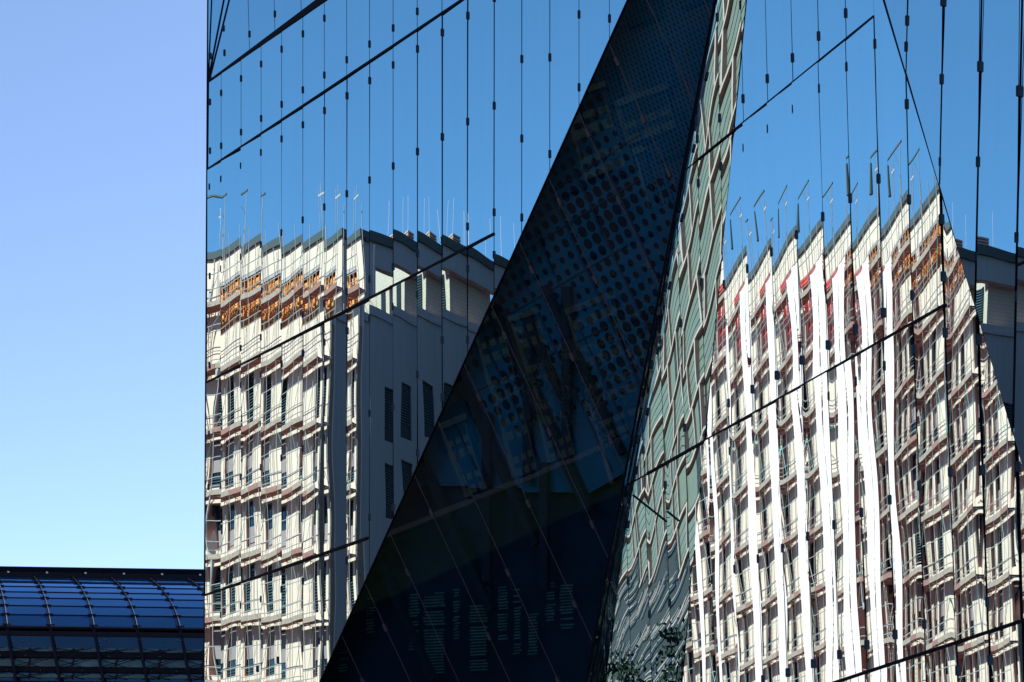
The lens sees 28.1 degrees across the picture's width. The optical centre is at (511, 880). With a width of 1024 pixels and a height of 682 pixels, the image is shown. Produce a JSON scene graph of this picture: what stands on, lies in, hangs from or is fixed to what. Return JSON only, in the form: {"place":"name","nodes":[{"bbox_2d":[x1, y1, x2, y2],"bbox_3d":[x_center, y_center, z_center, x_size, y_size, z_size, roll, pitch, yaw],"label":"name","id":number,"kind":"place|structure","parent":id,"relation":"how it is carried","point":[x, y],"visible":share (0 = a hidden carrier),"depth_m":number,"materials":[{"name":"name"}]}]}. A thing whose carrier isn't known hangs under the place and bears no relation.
{"place":"outdoors","nodes":[
{"label":"outdoors","id":0,"kind":"place"},
{"bbox_2d":[0,566,203,681],"bbox_3d":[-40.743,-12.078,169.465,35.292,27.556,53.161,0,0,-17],"label":"glass station hall","id":1,"kind":"structure","parent":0,"point":[73,624],"depth_m":150.59,"materials":[{"name":"blue glass"}]},
{"bbox_2d":[0,0,206,568],"label":"sky","id":2,"kind":"structure","parent":0,"point":[103,102],"materials":[{"name":"blue"}]},
{"label":"ground","id":3,"kind":"structure","parent":0,"visible":0},
{"bbox_2d":[203,0,1023,681],"bbox_3d":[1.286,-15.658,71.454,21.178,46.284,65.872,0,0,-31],"label":"glass office building","id":4,"kind":"structure","parent":3,"relation":"on","point":[613,340],"depth_m":57.37,"materials":[{"name":"blue glass"}]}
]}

